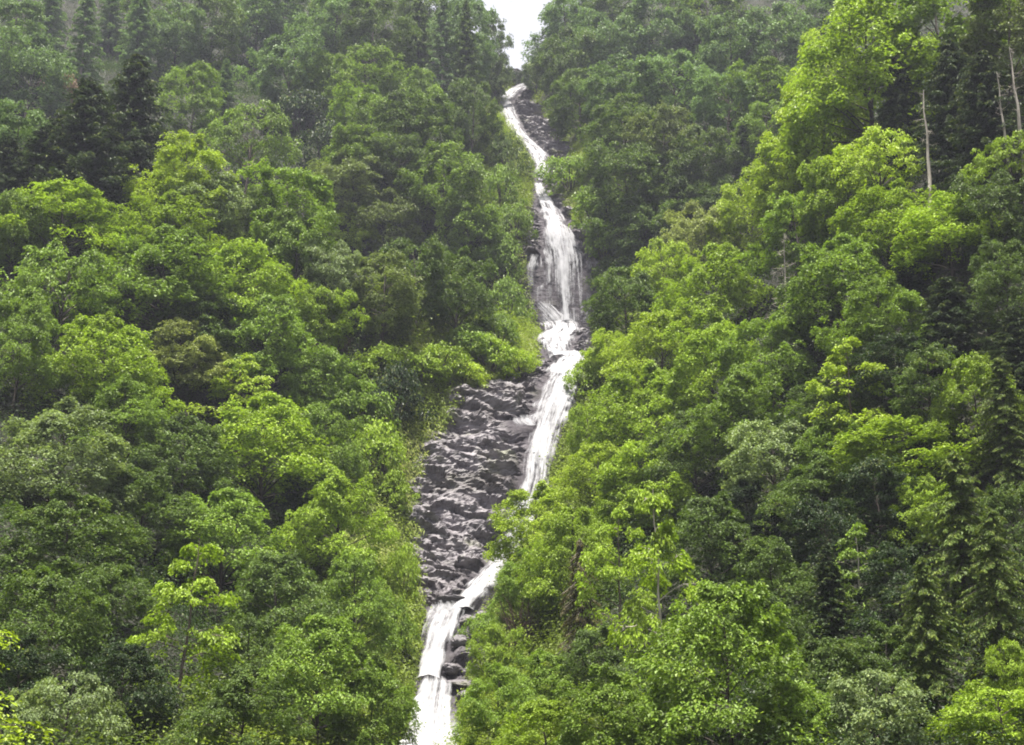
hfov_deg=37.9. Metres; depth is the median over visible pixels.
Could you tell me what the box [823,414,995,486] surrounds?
broadleaf tree
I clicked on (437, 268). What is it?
broadleaf tree
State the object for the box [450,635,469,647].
boulder
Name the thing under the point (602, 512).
broadleaf tree
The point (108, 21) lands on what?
spruce tree
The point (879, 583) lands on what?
broadleaf tree
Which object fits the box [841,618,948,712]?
broadleaf tree
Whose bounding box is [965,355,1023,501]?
hemlock tree
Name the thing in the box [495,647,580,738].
broadleaf tree
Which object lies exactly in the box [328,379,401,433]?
shrub
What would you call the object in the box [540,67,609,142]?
broadleaf tree
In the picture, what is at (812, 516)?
broadleaf tree
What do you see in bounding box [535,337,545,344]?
boulder
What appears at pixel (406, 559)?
shrub
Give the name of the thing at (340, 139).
broadleaf tree
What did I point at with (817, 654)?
broadleaf tree
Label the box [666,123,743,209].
broadleaf tree
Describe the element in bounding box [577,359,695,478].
broadleaf tree
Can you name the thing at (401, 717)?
broadleaf tree
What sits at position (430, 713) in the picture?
water
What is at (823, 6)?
broadleaf tree
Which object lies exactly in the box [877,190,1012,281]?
broadleaf tree
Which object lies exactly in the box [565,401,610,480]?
broadleaf tree
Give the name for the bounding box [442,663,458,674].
boulder
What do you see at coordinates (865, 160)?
broadleaf tree
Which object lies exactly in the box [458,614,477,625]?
boulder
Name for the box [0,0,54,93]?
broadleaf tree
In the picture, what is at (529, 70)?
broadleaf tree
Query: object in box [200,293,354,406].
broadleaf tree
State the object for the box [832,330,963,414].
broadleaf tree
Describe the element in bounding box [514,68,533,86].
shrub
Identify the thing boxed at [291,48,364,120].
broadleaf tree
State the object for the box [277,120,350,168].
shrub
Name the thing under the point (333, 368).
broadleaf tree
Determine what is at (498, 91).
broadleaf tree
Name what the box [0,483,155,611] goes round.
broadleaf tree
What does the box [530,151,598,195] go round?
shrub
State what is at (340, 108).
broadleaf tree
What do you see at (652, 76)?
broadleaf tree
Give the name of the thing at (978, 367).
broadleaf tree
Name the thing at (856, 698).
broadleaf tree
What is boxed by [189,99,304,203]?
broadleaf tree
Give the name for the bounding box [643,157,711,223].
broadleaf tree
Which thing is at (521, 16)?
sky
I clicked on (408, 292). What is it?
broadleaf tree
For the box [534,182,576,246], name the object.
water
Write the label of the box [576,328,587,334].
boulder
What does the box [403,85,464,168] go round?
broadleaf tree
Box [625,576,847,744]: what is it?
broadleaf tree
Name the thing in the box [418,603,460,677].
water
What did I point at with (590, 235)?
shrub
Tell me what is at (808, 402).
broadleaf tree
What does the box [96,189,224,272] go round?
broadleaf tree
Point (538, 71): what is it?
broadleaf tree
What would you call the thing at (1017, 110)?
dead tree
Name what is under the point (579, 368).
shrub
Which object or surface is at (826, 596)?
spruce tree
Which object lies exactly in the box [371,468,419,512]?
shrub
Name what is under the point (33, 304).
broadleaf tree
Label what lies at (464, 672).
boulder
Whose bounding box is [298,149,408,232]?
broadleaf tree
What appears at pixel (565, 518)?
broadleaf tree
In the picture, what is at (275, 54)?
broadleaf tree
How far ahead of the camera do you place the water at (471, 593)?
141.06 m
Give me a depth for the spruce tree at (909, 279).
140.54 m
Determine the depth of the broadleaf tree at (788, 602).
83.98 m
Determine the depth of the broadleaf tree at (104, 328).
146.26 m
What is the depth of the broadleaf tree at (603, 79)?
296.51 m
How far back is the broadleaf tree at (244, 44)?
374.54 m
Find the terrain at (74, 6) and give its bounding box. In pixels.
[0,0,1023,744]
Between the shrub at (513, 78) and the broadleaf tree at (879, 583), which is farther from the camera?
the shrub at (513, 78)
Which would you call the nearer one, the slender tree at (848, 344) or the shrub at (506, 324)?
the slender tree at (848, 344)
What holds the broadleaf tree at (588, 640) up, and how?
on the terrain at (74, 6)
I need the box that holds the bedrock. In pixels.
[396,68,603,744]
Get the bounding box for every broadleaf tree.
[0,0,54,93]
[0,25,79,119]
[0,98,50,187]
[0,176,153,269]
[0,188,53,282]
[0,238,136,352]
[0,286,69,407]
[0,392,146,522]
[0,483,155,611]
[0,552,121,680]
[0,631,68,744]
[0,670,132,744]
[18,310,185,422]
[31,562,178,643]
[55,639,188,744]
[66,373,179,472]
[69,223,265,335]
[74,464,202,566]
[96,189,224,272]
[119,0,189,72]
[119,410,250,507]
[120,129,241,225]
[120,316,232,400]
[139,486,293,605]
[143,1,217,85]
[148,290,246,392]
[154,60,228,145]
[157,235,313,336]
[157,665,316,744]
[172,391,337,514]
[175,0,246,80]
[175,171,260,242]
[187,609,299,710]
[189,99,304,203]
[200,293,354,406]
[200,548,346,660]
[223,0,294,70]
[228,156,337,262]
[230,30,340,120]
[233,206,352,301]
[235,0,327,53]
[236,612,393,744]
[263,464,400,580]
[277,348,371,429]
[278,282,370,358]
[278,398,372,496]
[281,0,378,80]
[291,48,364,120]
[297,235,363,322]
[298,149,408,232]
[302,549,404,664]
[305,0,392,39]
[314,122,400,197]
[319,650,424,744]
[321,202,380,250]
[325,80,404,146]
[329,42,406,122]
[332,0,423,96]
[345,89,439,171]
[346,247,426,344]
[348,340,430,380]
[355,186,435,266]
[358,131,439,199]
[373,234,461,331]
[384,63,443,117]
[384,139,501,247]
[390,0,444,62]
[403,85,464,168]
[414,245,499,334]
[424,199,512,279]
[426,0,499,84]
[448,76,503,155]
[451,661,541,744]
[464,620,531,690]
[476,14,513,87]
[482,479,577,575]
[484,545,565,628]
[487,55,515,101]
[491,697,615,744]
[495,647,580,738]
[511,505,635,613]
[519,0,601,78]
[521,58,541,97]
[533,28,565,95]
[534,24,610,122]
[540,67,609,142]
[543,0,617,41]
[547,621,654,719]
[548,439,654,508]
[551,660,665,744]
[563,11,666,89]
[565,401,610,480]
[575,53,674,140]
[576,92,661,179]
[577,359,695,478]
[578,194,681,263]
[579,265,661,348]
[579,327,632,374]
[579,470,680,548]
[581,0,648,49]
[582,137,679,225]
[588,433,703,542]
[596,691,699,744]
[597,309,717,408]
[599,0,698,86]
[619,100,705,185]
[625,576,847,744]
[629,47,711,126]
[630,236,700,308]
[634,410,740,495]
[640,490,784,609]
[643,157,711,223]
[649,241,776,350]
[650,306,765,418]
[659,199,743,270]
[660,0,749,53]
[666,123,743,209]
[667,364,812,469]
[680,173,754,236]
[689,67,759,137]
[692,478,798,566]
[694,10,775,101]
[705,179,786,263]
[706,309,822,418]
[714,418,822,524]
[714,535,822,636]
[720,590,819,680]
[722,55,802,132]
[726,98,786,164]
[727,0,817,85]
[736,190,840,285]
[739,131,836,236]
[739,678,845,744]
[752,635,897,719]
[753,450,887,539]
[758,77,884,194]
[764,232,906,344]
[766,0,857,66]
[768,0,1002,179]
[768,277,846,358]
[778,374,871,456]
[778,494,867,591]
[787,26,876,136]
[787,411,889,492]
[793,154,889,243]
[809,274,934,368]
[811,668,931,744]
[819,123,939,229]
[821,454,928,550]
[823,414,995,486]
[826,176,945,268]
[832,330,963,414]
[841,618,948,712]
[843,540,958,649]
[876,0,1021,114]
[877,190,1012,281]
[884,341,970,450]
[884,472,969,558]
[921,349,1023,460]
[921,679,1023,744]
[940,482,1023,599]
[947,168,1023,262]
[954,0,1023,120]
[956,130,1023,198]
[959,236,1023,331]
[982,636,1023,720]
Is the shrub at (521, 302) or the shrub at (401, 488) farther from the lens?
the shrub at (521, 302)
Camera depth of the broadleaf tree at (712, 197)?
255.58 m
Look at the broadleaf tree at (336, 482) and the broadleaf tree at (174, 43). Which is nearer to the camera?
the broadleaf tree at (336, 482)
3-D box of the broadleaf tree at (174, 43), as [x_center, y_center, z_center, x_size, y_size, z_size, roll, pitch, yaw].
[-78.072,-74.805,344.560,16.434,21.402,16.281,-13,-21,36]
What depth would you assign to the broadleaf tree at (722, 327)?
149.75 m
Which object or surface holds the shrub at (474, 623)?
on the bedrock
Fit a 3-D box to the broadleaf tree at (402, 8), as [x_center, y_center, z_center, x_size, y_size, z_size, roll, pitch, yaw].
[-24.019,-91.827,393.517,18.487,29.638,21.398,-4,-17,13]
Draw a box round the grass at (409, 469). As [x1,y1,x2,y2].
[338,99,622,603]
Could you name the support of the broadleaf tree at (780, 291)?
on the terrain at (74, 6)
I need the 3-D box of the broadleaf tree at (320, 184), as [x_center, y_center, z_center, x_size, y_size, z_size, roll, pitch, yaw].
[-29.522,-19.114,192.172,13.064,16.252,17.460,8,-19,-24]
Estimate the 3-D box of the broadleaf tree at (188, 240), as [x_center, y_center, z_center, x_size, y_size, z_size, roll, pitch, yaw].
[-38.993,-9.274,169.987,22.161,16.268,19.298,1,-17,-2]
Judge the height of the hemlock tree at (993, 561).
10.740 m
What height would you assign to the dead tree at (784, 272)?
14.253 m
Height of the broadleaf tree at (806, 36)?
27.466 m
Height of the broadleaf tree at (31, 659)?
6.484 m
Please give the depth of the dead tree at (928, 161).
148.32 m
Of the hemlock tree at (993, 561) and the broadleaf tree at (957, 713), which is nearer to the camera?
the broadleaf tree at (957, 713)
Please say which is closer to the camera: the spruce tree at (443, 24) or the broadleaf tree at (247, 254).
the broadleaf tree at (247, 254)
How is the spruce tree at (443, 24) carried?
on the terrain at (74, 6)
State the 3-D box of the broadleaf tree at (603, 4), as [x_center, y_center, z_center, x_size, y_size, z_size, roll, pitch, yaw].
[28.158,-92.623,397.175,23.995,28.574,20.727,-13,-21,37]
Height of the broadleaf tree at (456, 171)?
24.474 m
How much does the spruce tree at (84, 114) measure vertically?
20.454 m
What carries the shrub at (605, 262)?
on the terrain at (74, 6)
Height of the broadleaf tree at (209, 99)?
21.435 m
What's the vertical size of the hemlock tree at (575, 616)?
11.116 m
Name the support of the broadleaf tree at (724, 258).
on the terrain at (74, 6)
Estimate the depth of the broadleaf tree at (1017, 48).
164.89 m
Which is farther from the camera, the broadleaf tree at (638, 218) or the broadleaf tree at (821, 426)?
the broadleaf tree at (638, 218)
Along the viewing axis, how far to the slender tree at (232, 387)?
158.06 m
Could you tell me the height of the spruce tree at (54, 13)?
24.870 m
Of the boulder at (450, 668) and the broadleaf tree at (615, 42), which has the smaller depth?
the boulder at (450, 668)
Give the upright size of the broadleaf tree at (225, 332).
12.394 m
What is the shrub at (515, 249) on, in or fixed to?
on the terrain at (74, 6)
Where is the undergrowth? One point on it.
(554, 640)
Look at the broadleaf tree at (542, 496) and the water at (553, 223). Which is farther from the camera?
the water at (553, 223)
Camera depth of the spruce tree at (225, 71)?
304.51 m
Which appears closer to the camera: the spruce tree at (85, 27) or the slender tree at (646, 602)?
the slender tree at (646, 602)
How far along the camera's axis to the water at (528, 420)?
172.82 m
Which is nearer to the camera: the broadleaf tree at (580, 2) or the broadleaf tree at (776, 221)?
the broadleaf tree at (776, 221)
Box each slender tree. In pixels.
[120,538,243,717]
[186,352,282,451]
[572,504,662,651]
[607,488,724,701]
[803,336,890,449]
[806,522,907,636]
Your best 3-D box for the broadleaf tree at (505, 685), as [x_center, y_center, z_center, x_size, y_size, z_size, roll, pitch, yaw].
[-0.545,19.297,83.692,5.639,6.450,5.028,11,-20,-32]
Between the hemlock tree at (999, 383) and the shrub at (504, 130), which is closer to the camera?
the hemlock tree at (999, 383)
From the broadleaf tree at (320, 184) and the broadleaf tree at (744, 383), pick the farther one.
the broadleaf tree at (320, 184)
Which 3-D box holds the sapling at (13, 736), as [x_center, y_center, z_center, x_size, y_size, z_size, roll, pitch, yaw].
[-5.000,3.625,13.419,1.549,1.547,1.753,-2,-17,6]
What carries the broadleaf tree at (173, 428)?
on the terrain at (74, 6)
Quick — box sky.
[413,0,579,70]
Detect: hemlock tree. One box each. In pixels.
[547,539,604,696]
[883,556,971,726]
[899,451,1023,640]
[953,508,1023,701]
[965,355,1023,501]
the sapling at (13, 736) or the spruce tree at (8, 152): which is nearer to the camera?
the sapling at (13, 736)
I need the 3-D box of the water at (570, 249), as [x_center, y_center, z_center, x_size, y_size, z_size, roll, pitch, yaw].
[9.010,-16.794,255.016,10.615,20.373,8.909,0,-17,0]
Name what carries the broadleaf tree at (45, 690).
on the terrain at (74, 6)
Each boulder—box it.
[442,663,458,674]
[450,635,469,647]
[454,690,465,701]
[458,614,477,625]
[462,668,471,675]
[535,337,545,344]
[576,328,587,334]
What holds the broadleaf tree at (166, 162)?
on the terrain at (74, 6)
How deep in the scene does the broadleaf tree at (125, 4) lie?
360.22 m
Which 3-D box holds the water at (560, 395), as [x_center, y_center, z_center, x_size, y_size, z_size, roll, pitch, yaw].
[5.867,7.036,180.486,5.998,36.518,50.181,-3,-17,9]
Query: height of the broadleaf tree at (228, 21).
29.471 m
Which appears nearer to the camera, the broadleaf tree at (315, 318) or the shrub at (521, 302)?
the broadleaf tree at (315, 318)
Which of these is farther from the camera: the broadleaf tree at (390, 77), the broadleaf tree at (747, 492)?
the broadleaf tree at (390, 77)
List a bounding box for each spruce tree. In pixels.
[0,118,84,213]
[0,128,32,206]
[17,77,140,211]
[31,0,70,57]
[63,0,105,92]
[90,0,128,52]
[91,53,181,210]
[113,0,158,79]
[208,58,241,129]
[399,0,434,93]
[424,0,457,115]
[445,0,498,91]
[446,0,484,117]
[666,0,701,70]
[726,101,757,202]
[802,543,865,664]
[869,57,937,175]
[882,238,935,299]
[890,276,1004,382]
[892,38,1010,192]
[924,50,1023,196]
[978,306,1023,401]
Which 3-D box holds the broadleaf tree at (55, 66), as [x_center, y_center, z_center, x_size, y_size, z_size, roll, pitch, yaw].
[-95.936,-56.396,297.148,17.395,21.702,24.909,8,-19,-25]
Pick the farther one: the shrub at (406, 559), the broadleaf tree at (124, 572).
the shrub at (406, 559)
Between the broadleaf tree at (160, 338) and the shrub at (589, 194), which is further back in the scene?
the shrub at (589, 194)
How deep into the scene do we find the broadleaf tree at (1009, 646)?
72.58 m
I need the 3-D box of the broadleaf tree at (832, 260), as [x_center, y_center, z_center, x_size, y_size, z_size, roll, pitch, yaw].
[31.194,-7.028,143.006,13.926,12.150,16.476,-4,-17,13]
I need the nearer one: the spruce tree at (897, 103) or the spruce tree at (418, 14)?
the spruce tree at (897, 103)
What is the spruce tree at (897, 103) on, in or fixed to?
on the terrain at (74, 6)
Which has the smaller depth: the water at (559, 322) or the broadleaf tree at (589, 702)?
the broadleaf tree at (589, 702)
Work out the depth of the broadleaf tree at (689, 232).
211.85 m
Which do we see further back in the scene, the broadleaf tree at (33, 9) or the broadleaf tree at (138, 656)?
the broadleaf tree at (33, 9)
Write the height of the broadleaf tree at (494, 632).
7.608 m
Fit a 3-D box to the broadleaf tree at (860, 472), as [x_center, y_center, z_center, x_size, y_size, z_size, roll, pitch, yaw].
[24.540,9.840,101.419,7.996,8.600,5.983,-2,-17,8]
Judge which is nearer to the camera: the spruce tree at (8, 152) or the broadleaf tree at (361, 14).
the spruce tree at (8, 152)
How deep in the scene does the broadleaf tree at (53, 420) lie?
120.62 m
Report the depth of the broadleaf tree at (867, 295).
128.62 m
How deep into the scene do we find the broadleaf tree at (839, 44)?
170.73 m
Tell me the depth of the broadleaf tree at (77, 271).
158.52 m
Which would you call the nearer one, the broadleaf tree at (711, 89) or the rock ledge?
the rock ledge
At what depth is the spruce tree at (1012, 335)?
114.28 m
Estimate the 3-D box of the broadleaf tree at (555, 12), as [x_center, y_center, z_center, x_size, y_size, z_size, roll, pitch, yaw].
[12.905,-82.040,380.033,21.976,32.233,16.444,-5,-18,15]
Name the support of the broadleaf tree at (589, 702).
on the terrain at (74, 6)
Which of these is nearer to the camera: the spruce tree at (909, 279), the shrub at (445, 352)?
the spruce tree at (909, 279)
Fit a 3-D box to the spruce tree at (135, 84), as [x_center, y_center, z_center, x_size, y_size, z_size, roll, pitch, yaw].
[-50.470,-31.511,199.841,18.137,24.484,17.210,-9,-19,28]
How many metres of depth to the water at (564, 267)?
253.71 m
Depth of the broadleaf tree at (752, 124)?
264.02 m
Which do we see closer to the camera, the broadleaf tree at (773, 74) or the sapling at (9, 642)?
the sapling at (9, 642)
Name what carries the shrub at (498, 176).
on the terrain at (74, 6)
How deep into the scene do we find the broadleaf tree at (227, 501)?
122.27 m
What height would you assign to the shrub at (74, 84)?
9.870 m
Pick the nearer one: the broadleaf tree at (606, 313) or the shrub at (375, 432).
the shrub at (375, 432)
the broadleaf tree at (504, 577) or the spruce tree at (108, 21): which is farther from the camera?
the spruce tree at (108, 21)
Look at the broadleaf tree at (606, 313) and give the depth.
187.25 m
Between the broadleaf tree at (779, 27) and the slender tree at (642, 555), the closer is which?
the slender tree at (642, 555)
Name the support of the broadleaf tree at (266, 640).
on the terrain at (74, 6)
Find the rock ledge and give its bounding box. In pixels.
[446,680,471,686]
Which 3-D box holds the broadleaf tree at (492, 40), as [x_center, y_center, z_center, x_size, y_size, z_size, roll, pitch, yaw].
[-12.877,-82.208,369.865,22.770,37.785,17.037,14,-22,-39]
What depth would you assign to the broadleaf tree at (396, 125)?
270.09 m
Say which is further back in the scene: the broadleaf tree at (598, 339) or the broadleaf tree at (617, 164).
the broadleaf tree at (617, 164)
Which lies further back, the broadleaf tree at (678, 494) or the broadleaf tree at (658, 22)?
the broadleaf tree at (658, 22)
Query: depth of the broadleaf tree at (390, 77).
318.35 m
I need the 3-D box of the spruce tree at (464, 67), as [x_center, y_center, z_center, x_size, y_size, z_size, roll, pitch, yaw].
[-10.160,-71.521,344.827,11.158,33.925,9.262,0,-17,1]
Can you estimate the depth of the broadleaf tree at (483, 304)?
195.61 m
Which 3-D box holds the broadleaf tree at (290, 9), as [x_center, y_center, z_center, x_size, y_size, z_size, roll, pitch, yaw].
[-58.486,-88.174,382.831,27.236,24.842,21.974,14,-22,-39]
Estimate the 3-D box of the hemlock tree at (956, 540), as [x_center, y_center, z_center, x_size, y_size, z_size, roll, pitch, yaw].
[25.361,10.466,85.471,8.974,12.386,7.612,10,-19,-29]
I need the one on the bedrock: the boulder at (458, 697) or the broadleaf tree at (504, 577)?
the boulder at (458, 697)
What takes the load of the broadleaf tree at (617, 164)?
on the terrain at (74, 6)
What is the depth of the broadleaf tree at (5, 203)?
170.28 m
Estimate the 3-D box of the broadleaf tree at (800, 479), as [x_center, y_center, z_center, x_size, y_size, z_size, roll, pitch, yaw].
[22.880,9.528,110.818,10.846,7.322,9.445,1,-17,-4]
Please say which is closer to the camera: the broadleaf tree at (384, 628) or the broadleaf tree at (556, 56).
the broadleaf tree at (384, 628)
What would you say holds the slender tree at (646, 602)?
on the terrain at (74, 6)
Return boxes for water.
[400,676,459,744]
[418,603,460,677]
[456,540,519,607]
[500,83,548,179]
[505,350,583,539]
[515,417,533,424]
[529,256,536,269]
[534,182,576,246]
[537,227,591,320]
[538,303,578,357]
[555,235,571,319]
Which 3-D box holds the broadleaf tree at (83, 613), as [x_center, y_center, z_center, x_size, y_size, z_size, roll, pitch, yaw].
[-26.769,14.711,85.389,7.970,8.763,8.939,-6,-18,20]
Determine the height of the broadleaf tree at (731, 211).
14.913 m
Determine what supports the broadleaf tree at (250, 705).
on the terrain at (74, 6)
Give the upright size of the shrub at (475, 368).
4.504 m
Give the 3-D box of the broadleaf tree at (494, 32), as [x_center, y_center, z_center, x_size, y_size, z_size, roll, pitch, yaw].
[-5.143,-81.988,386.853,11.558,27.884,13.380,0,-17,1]
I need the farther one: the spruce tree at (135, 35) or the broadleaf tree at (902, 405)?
the spruce tree at (135, 35)
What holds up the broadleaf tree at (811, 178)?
on the terrain at (74, 6)
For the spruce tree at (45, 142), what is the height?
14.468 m
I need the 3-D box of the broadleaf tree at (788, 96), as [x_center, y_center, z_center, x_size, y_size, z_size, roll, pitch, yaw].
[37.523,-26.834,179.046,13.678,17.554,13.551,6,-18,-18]
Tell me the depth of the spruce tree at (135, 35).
338.34 m
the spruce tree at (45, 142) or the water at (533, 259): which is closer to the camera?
the spruce tree at (45, 142)
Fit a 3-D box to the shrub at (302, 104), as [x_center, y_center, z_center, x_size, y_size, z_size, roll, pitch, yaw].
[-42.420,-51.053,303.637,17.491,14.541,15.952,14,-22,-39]
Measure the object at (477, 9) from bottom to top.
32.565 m
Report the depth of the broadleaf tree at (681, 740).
68.07 m
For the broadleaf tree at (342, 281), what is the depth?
180.56 m
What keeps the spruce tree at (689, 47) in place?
on the terrain at (74, 6)
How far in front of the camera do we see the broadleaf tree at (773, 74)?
279.58 m
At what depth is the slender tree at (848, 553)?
88.30 m
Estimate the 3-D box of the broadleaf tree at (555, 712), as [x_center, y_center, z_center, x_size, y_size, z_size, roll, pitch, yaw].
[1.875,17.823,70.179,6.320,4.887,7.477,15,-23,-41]
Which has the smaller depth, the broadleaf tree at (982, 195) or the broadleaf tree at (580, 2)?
the broadleaf tree at (982, 195)
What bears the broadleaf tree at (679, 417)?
on the terrain at (74, 6)
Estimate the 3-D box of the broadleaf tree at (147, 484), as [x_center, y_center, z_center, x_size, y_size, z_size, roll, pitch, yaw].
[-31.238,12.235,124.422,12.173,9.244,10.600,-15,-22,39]
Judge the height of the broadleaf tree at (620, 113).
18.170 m
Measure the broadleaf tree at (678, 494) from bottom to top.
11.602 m
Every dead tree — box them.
[765,233,796,343]
[913,90,938,246]
[995,72,1013,183]
[1006,46,1023,202]
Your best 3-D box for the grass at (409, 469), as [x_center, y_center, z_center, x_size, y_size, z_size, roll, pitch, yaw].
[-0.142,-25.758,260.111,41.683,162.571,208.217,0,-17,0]
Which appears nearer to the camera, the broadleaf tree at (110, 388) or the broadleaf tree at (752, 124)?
the broadleaf tree at (110, 388)
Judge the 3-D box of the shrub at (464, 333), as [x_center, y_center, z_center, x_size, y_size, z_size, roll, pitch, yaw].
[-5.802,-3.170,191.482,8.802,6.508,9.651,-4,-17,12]
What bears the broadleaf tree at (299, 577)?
on the terrain at (74, 6)
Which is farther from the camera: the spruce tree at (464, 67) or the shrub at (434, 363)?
the spruce tree at (464, 67)
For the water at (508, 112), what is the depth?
351.15 m
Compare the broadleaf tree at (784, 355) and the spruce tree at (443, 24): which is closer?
the broadleaf tree at (784, 355)
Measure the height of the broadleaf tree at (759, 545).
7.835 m
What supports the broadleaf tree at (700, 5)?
on the terrain at (74, 6)
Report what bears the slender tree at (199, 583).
on the terrain at (74, 6)
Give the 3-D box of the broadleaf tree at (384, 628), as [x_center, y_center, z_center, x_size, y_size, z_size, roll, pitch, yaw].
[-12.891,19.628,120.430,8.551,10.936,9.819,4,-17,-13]
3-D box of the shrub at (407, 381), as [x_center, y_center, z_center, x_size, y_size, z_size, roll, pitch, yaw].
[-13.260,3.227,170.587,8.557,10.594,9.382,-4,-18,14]
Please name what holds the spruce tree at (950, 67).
on the terrain at (74, 6)
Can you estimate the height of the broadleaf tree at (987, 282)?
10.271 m
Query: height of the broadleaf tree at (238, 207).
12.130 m
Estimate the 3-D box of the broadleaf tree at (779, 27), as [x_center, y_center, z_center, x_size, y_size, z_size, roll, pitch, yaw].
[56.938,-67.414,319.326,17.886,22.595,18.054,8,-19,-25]
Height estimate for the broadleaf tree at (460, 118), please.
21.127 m
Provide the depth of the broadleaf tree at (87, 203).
173.94 m
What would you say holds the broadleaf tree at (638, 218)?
on the terrain at (74, 6)
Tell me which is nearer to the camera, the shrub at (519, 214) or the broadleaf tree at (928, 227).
the broadleaf tree at (928, 227)
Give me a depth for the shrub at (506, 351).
188.90 m
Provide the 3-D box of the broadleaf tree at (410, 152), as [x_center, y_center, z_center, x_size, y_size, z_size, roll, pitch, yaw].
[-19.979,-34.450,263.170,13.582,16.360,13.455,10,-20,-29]
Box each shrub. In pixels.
[33,73,78,102]
[259,85,336,138]
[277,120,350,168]
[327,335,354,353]
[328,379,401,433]
[334,417,408,482]
[363,359,437,425]
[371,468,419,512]
[381,541,421,598]
[383,595,419,656]
[398,352,453,383]
[399,340,472,378]
[443,322,500,363]
[446,358,492,387]
[451,609,501,642]
[455,693,483,730]
[457,331,534,381]
[462,310,520,346]
[475,229,526,282]
[479,162,527,206]
[481,113,507,146]
[487,272,536,322]
[488,129,535,172]
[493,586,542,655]
[496,201,538,240]
[500,66,519,85]
[501,349,542,381]
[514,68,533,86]
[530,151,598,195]
[561,357,601,399]
[568,183,632,236]
[582,217,628,259]
[582,250,640,288]
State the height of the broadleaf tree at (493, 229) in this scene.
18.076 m
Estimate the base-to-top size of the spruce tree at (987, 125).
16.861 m
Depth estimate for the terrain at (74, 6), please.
153.54 m
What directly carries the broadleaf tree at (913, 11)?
on the terrain at (74, 6)
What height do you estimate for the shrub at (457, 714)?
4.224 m
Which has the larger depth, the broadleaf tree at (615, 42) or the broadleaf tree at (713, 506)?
the broadleaf tree at (615, 42)
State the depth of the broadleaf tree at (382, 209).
253.51 m
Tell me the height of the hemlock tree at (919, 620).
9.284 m
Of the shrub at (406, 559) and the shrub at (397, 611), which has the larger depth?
the shrub at (406, 559)
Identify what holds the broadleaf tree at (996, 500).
on the terrain at (74, 6)
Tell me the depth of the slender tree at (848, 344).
117.50 m
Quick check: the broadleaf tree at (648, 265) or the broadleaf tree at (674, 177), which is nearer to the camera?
the broadleaf tree at (648, 265)
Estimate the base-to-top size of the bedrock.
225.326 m
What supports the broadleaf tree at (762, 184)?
on the terrain at (74, 6)
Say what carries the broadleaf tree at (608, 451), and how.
on the terrain at (74, 6)
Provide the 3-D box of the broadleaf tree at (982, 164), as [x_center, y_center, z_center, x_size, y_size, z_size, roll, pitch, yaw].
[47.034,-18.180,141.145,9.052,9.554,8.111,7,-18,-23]
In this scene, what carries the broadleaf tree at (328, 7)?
on the terrain at (74, 6)
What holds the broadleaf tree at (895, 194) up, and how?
on the terrain at (74, 6)
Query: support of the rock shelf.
on the bedrock
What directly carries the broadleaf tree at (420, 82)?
on the terrain at (74, 6)
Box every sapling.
[0,627,19,672]
[0,691,60,744]
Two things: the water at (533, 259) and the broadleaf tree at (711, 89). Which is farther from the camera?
the broadleaf tree at (711, 89)
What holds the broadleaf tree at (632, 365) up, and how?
on the terrain at (74, 6)
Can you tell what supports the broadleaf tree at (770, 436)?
on the terrain at (74, 6)
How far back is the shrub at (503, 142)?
296.55 m
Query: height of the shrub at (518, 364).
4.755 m
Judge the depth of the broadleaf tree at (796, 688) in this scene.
67.23 m
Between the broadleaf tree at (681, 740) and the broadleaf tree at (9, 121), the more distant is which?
the broadleaf tree at (9, 121)
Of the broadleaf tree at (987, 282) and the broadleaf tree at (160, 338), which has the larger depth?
the broadleaf tree at (160, 338)
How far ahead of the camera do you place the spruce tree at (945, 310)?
122.29 m
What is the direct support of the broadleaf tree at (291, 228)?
on the terrain at (74, 6)
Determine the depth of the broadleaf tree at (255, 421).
144.98 m
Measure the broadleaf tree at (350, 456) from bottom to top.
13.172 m
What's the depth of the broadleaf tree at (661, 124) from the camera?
266.97 m
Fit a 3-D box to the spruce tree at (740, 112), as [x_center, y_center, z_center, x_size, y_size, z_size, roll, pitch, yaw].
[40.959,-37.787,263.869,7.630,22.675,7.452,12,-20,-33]
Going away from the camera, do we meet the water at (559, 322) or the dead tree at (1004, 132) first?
the dead tree at (1004, 132)
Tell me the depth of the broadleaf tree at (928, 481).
99.50 m
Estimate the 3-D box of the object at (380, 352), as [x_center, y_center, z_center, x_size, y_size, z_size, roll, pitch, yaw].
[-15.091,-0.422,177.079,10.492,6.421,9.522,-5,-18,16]
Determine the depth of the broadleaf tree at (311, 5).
397.10 m
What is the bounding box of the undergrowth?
[0,0,1023,744]
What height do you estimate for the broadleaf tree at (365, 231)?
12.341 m
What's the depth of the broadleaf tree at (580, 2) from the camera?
405.34 m
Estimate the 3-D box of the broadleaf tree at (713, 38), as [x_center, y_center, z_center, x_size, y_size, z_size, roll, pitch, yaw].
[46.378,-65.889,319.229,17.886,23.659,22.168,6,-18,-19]
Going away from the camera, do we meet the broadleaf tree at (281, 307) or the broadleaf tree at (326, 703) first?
the broadleaf tree at (326, 703)
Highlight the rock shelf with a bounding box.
[431,594,473,609]

